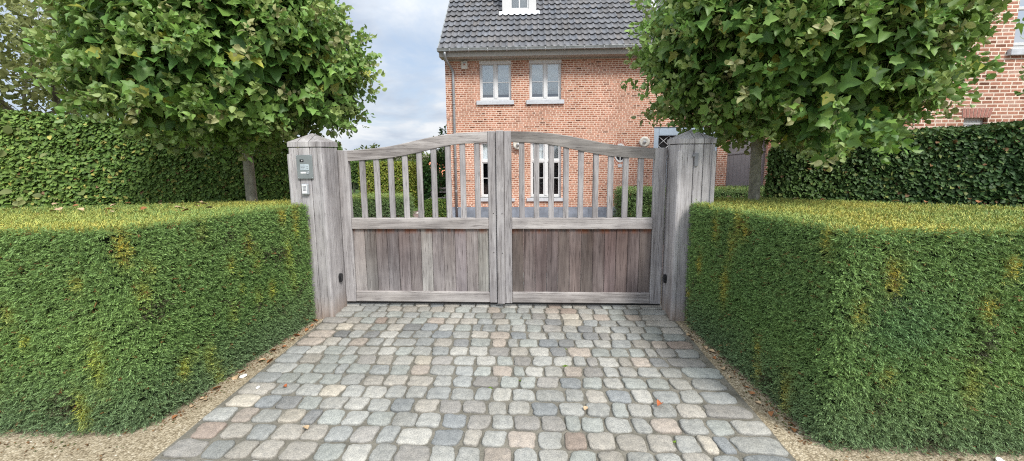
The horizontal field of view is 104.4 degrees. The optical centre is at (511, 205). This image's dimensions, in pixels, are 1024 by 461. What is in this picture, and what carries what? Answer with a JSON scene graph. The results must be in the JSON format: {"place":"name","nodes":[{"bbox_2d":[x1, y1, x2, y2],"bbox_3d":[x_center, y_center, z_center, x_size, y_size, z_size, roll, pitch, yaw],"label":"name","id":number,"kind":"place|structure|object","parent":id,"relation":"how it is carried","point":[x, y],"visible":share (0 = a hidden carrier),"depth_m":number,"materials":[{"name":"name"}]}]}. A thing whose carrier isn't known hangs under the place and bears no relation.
{"place":"outdoors","nodes":[
{"label":"outdoors","id":0,"kind":"place"},
{"bbox_2d":[0,0,448,154],"label":"sky","id":1,"kind":"structure","parent":0,"point":[412,107],"materials":[{"name":"white"}]},
{"bbox_2d":[352,189,445,210],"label":"lawn","id":2,"kind":"structure","parent":0,"point":[358,190],"depth_m":21.41,"materials":[{"name":"green plant"}]},
{"bbox_2d":[350,161,358,192],"bbox_3d":[-8.530,-1.517,21.345,1.900,1.868,1.512,0,8,2],"label":"standard tree","id":3,"kind":"object","parent":2,"relation":"on","point":[354,171],"visible":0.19,"depth_m":20.75,"materials":[{"name":"green plant"}]},
{"bbox_2d":[357,161,417,209],"bbox_3d":[-4.735,-0.741,15.330,2.121,1.970,1.215,0,8,2],"label":"hornbeam hedge","id":4,"kind":"object","parent":2,"relation":"on","point":[398,176],"visible":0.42,"depth_m":14.84,"materials":[{"name":"green plant"}]},
{"bbox_2d":[351,175,443,189],"bbox_3d":[-8.214,-1.375,24.078,13.766,1.161,1.429,0,8,2],"label":"hornbeam hedge","id":5,"kind":"object","parent":2,"relation":"on","point":[356,185],"visible":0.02,"depth_m":23.66,"materials":[{"name":"green plant"}]},
{"bbox_2d":[396,159,427,168],"bbox_3d":[-5.340,-1.528,21.206,1.892,1.877,1.514,0,8,2],"label":"standard tree","id":6,"kind":"object","parent":2,"relation":"on","point":[423,163],"visible":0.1,"depth_m":20.78,"materials":[{"name":"green plant"}]},
{"bbox_2d":[423,168,430,198],"bbox_3d":[-3.569,-0.835,17.243,0.840,1.619,1.324,0,8,2],"label":"hornbeam hedge","id":7,"kind":"object","parent":2,"relation":"on","point":[424,178],"visible":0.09,"depth_m":16.68,"materials":[{"name":"green plant"}]},
{"bbox_2d":[412,210,445,217],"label":"garden path","id":8,"kind":"structure","parent":0,"point":[415,215],"depth_m":13.40,"materials":[{"name":"beige stone"}]},
{"bbox_2d":[424,198,446,217],"bbox_3d":[-2.559,0.081,13.642,0.812,0.647,0.901,0,8,2],"label":"box hedge","id":9,"kind":"object","parent":8,"relation":"on","point":[442,209],"visible":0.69,"depth_m":13.29,"materials":[{"name":"green plant"}]},
{"bbox_2d":[428,187,445,198],"bbox_3d":[-2.604,-0.254,14.987,1.000,0.840,0.430,0,8,2],"label":"garden bench","id":10,"kind":"object","parent":8,"relation":"on","point":[439,191],"visible":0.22,"depth_m":15.12,"materials":[{"name":"brown wood"}]},
{"bbox_2d":[151,272,795,460],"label":"driveway","id":11,"kind":"structure","parent":0,"point":[388,381],"depth_m":2.72,"materials":[{"name":"stone"}]},
{"bbox_2d":[0,286,1023,460],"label":"gravel path","id":12,"kind":"structure","parent":0,"point":[149,445],"depth_m":2.36,"materials":[{"name":"beige gravel"}]},
{"bbox_2d":[287,133,346,318],"bbox_3d":[-1.991,0.224,4.103,0.351,1.908,0.344,0,8,2],"label":"gate post","id":13,"kind":"object","parent":12,"relation":"on","point":[321,200],"visible":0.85,"depth_m":3.98,"materials":[{"name":"grey wood"}]},
{"bbox_2d":[296,155,313,178],"bbox_3d":[-2.007,-0.371,3.849,0.156,0.230,0.022,0,8,2],"label":"intercom panel","id":14,"kind":"object","parent":13,"relation":"attached to","point":[304,166],"visible":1,"depth_m":3.84,"materials":[{"name":"metal"}]},
{"bbox_2d":[301,184,309,193],"bbox_3d":[-2.013,-0.157,3.873,0.066,0.103,0.032,0,8,2],"label":"keypad","id":15,"kind":"object","parent":13,"relation":"attached to","point":[305,189],"visible":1,"depth_m":3.86,"materials":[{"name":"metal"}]},
{"bbox_2d":[338,273,342,281],"bbox_3d":[-1.810,0.766,4.209,0.026,0.094,0.060,0,8,2],"label":"gate sensor","id":16,"kind":"object","parent":13,"relation":"attached to","point":[340,276],"visible":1,"depth_m":4.19,"materials":[{"name":"black plastic"}]},
{"bbox_2d":[337,131,497,303],"bbox_3d":[-0.991,0.157,4.231,1.658,1.846,0.071,0,8,2],"label":"gate leaf","id":17,"kind":"object","parent":13,"relation":"attached to","point":[394,259],"visible":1,"depth_m":4.24,"materials":[{"name":"grey wood"}]},
{"bbox_2d":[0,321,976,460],"bbox_3d":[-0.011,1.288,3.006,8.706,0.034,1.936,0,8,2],"label":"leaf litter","id":18,"kind":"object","parent":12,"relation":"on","point":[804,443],"visible":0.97,"depth_m":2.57,"materials":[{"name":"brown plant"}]},
{"bbox_2d":[661,130,716,320],"bbox_3d":[1.748,0.210,3.981,0.356,1.908,0.344,0,8,2],"label":"gate post","id":19,"kind":"object","parent":12,"relation":"on","point":[688,182],"visible":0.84,"depth_m":3.82,"materials":[{"name":"grey wood"}]},
{"bbox_2d":[496,130,666,305],"bbox_3d":[0.705,0.153,4.147,1.728,1.850,0.088,0,8,2],"label":"gate leaf","id":20,"kind":"object","parent":19,"relation":"attached to","point":[625,254],"visible":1,"depth_m":4.17,"materials":[{"name":"grey wood"}]},
{"bbox_2d":[663,274,666,282],"bbox_3d":[1.576,0.758,4.102,0.026,0.094,0.060,0,8,2],"label":"gate sensor","id":21,"kind":"object","parent":19,"relation":"attached to","point":[664,278],"visible":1,"depth_m":4.08,"materials":[{"name":"black plastic"}]},
{"bbox_2d":[692,153,698,165],"bbox_3d":[1.717,-0.429,3.728,0.056,0.121,0.014,0,8,2],"label":"house number","id":22,"kind":"object","parent":19,"relation":"attached to","point":[696,155],"visible":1,"depth_m":3.72,"materials":[{"name":"grey metal"}]},
{"bbox_2d":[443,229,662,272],"bbox_3d":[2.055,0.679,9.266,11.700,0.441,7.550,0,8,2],"label":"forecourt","id":23,"kind":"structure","parent":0,"point":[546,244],"depth_m":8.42,"materials":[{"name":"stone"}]},
{"bbox_2d":[612,183,764,241],"bbox_3d":[5.075,0.227,8.719,5.603,1.455,1.562,0,8,2],"label":"yew hedge","id":24,"kind":"object","parent":23,"relation":"on","point":[731,191],"visible":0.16,"depth_m":8.19,"materials":[{"name":"green plant"}]},
{"bbox_3d":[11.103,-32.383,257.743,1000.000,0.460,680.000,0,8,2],"label":"ground","id":25,"kind":"structure","parent":0,"visible":0},
{"bbox_2d":[0,0,116,208],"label":"garden tree","id":26,"kind":"object","parent":25,"relation":"on","point":[19,10],"visible":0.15,"depth_m":7.05,"materials":[{"name":"green plant"}]},
{"bbox_2d":[0,198,316,438],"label":"yew hedge","id":27,"kind":"object","parent":25,"relation":"on","point":[122,317],"visible":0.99,"depth_m":2.44,"materials":[{"name":"green plant"}]},
{"bbox_2d":[0,108,342,208],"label":"hornbeam hedge","id":28,"kind":"object","parent":25,"relation":"on","point":[100,163],"visible":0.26,"depth_m":5.32,"materials":[{"name":"green plant"}]},
{"bbox_2d":[13,0,386,201],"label":"plane tree","id":29,"kind":"object","parent":25,"relation":"on","point":[248,77],"visible":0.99,"depth_m":3.51,"materials":[{"name":"green plant"}]},
{"bbox_2d":[346,143,386,161],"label":"garden tree","id":30,"kind":"object","parent":25,"relation":"on","point":[374,146],"visible":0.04,"depth_m":41.08,"materials":[{"name":"green plant"}]},
{"bbox_2d":[352,192,415,217],"bbox_3d":[-5.277,0.215,11.180,5.052,1.230,1.202,0,8,2],"label":"yew hedge","id":31,"kind":"object","parent":25,"relation":"on","point":[357,205],"visible":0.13,"depth_m":10.69,"materials":[{"name":"green plant"}]},
{"bbox_2d":[383,152,429,160],"bbox_3d":[-10.279,-4.471,40.325,6.559,2.865,3.682,0,8,2],"label":"garden tree","id":32,"kind":"object","parent":25,"relation":"on","point":[413,157],"visible":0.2,"depth_m":39.48,"materials":[{"name":"green plant"}]},
{"bbox_2d":[423,124,446,199],"bbox_3d":[-2.902,-1.477,15.475,1.290,3.326,1.433,7,10,43],"label":"garden shrub","id":33,"kind":"object","parent":25,"relation":"on","point":[441,165],"visible":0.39,"depth_m":15.30,"materials":[{"name":"green plant"}]},
{"bbox_2d":[437,0,779,217],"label":"brick house","id":34,"kind":"structure","parent":25,"relation":"on","point":[560,67],"depth_m":12.71,"materials":[{"name":"red brick"}]},
{"bbox_2d":[461,61,467,68],"bbox_3d":[-1.504,-4.430,12.563,0.200,0.250,0.076,0,8,2],"label":"alarm box","id":35,"kind":"object","parent":34,"relation":"attached to","point":[464,64],"visible":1,"depth_m":12.54,"materials":[{"name":"beige plastic"}]},
{"bbox_2d":[476,61,513,104],"bbox_3d":[-0.533,-3.900,12.724,1.200,1.354,0.305,0,8,2],"label":"window","id":36,"kind":"structure","parent":34,"relation":"in","point":[495,76],"depth_m":12.73,"materials":[{"name":"grey paint"}]},
{"bbox_2d":[480,143,514,200],"bbox_3d":[-0.503,-1.118,13.093,1.185,1.963,0.305,0,8,2],"label":"window","id":37,"kind":"structure","parent":34,"relation":"in","point":[483,146],"depth_m":13.15,"materials":[{"name":"grey paint"}]},
{"bbox_2d":[513,142,518,149],"bbox_3d":[0.189,-1.949,12.770,0.300,0.338,0.180,-4,8,-25],"label":"wall lamp","id":38,"kind":"object","parent":34,"relation":"attached to","point":[516,145],"visible":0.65,"depth_m":12.78,"materials":[{"name":"beige ceramic"}]},
{"bbox_2d":[526,60,563,103],"bbox_3d":[1.056,-3.903,12.655,1.200,1.354,0.305,0,8,2],"label":"window","id":39,"kind":"structure","parent":34,"relation":"in","point":[544,75],"depth_m":12.66,"materials":[{"name":"grey paint"}]},
{"bbox_2d":[527,143,562,200],"bbox_3d":[1.080,-1.121,13.024,1.195,1.963,0.305,0,8,2],"label":"window","id":40,"kind":"structure","parent":34,"relation":"in","point":[543,148],"depth_m":13.03,"materials":[{"name":"grey paint"}]},
{"bbox_2d":[615,143,623,161],"bbox_3d":[3.472,-1.680,12.746,0.372,0.600,0.014,0,8,2],"label":"eye window","id":41,"kind":"structure","parent":34,"relation":"in","point":[619,159],"depth_m":12.77,"materials":[{"name":"white paint"}]},
{"bbox_2d":[639,136,649,146],"bbox_3d":[4.195,-2.007,12.589,0.300,0.338,0.180,-4,8,-25],"label":"wall lamp","id":42,"kind":"object","parent":34,"relation":"attached to","point":[644,141],"visible":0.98,"depth_m":12.59,"materials":[{"name":"beige ceramic"}]},
{"bbox_2d":[652,126,716,183],"bbox_3d":[5.526,-1.069,12.823,2.001,2.878,0.151,0,8,2],"label":"front door","id":43,"kind":"structure","parent":34,"relation":"in","point":[661,135],"depth_m":12.66,"materials":[{"name":"blue paint"}]},
{"bbox_2d":[726,136,765,187],"bbox_3d":[7.463,-1.032,12.776,1.229,2.786,0.065,0,8,2],"label":"arched door","id":44,"kind":"structure","parent":34,"relation":"in","point":[738,163],"depth_m":12.75,"materials":[{"name":"grey paint"}]},
{"bbox_2d":[620,0,1023,200],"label":"plane tree","id":45,"kind":"object","parent":25,"relation":"on","point":[831,78],"visible":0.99,"depth_m":3.20,"materials":[{"name":"green plant"}]},
{"bbox_2d":[681,196,1023,459],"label":"yew hedge","id":46,"kind":"object","parent":25,"relation":"on","point":[865,324],"visible":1,"depth_m":2.19,"materials":[{"name":"green plant"}]},
{"bbox_2d":[763,119,1023,206],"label":"hornbeam hedge","id":47,"kind":"object","parent":25,"relation":"on","point":[969,165],"visible":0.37,"depth_m":4.66,"materials":[{"name":"green plant"}]},
{"bbox_2d":[812,0,1023,138],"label":"brick outbuilding","id":48,"kind":"structure","parent":25,"relation":"on","point":[1000,100],"depth_m":6.75,"materials":[{"name":"red brick"}]},
{"bbox_2d":[963,118,982,126],"bbox_3d":[7.981,-1.082,7.001,0.395,0.878,0.106,0,8,2],"label":"window","id":49,"kind":"structure","parent":48,"relation":"in","point":[967,121],"depth_m":6.90,"materials":[{"name":"grey paint"}]},
{"bbox_2d":[1007,0,1023,55],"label":"window","id":50,"kind":"structure","parent":48,"relation":"in","point":[1018,46],"depth_m":6.68,"materials":[{"name":"white paint"}]},
{"bbox_2d":[1011,17,1023,95],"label":"plane tree","id":51,"kind":"object","parent":25,"relation":"on","point":[1017,93],"visible":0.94,"depth_m":4.96,"materials":[{"name":"green plant"}]}
]}

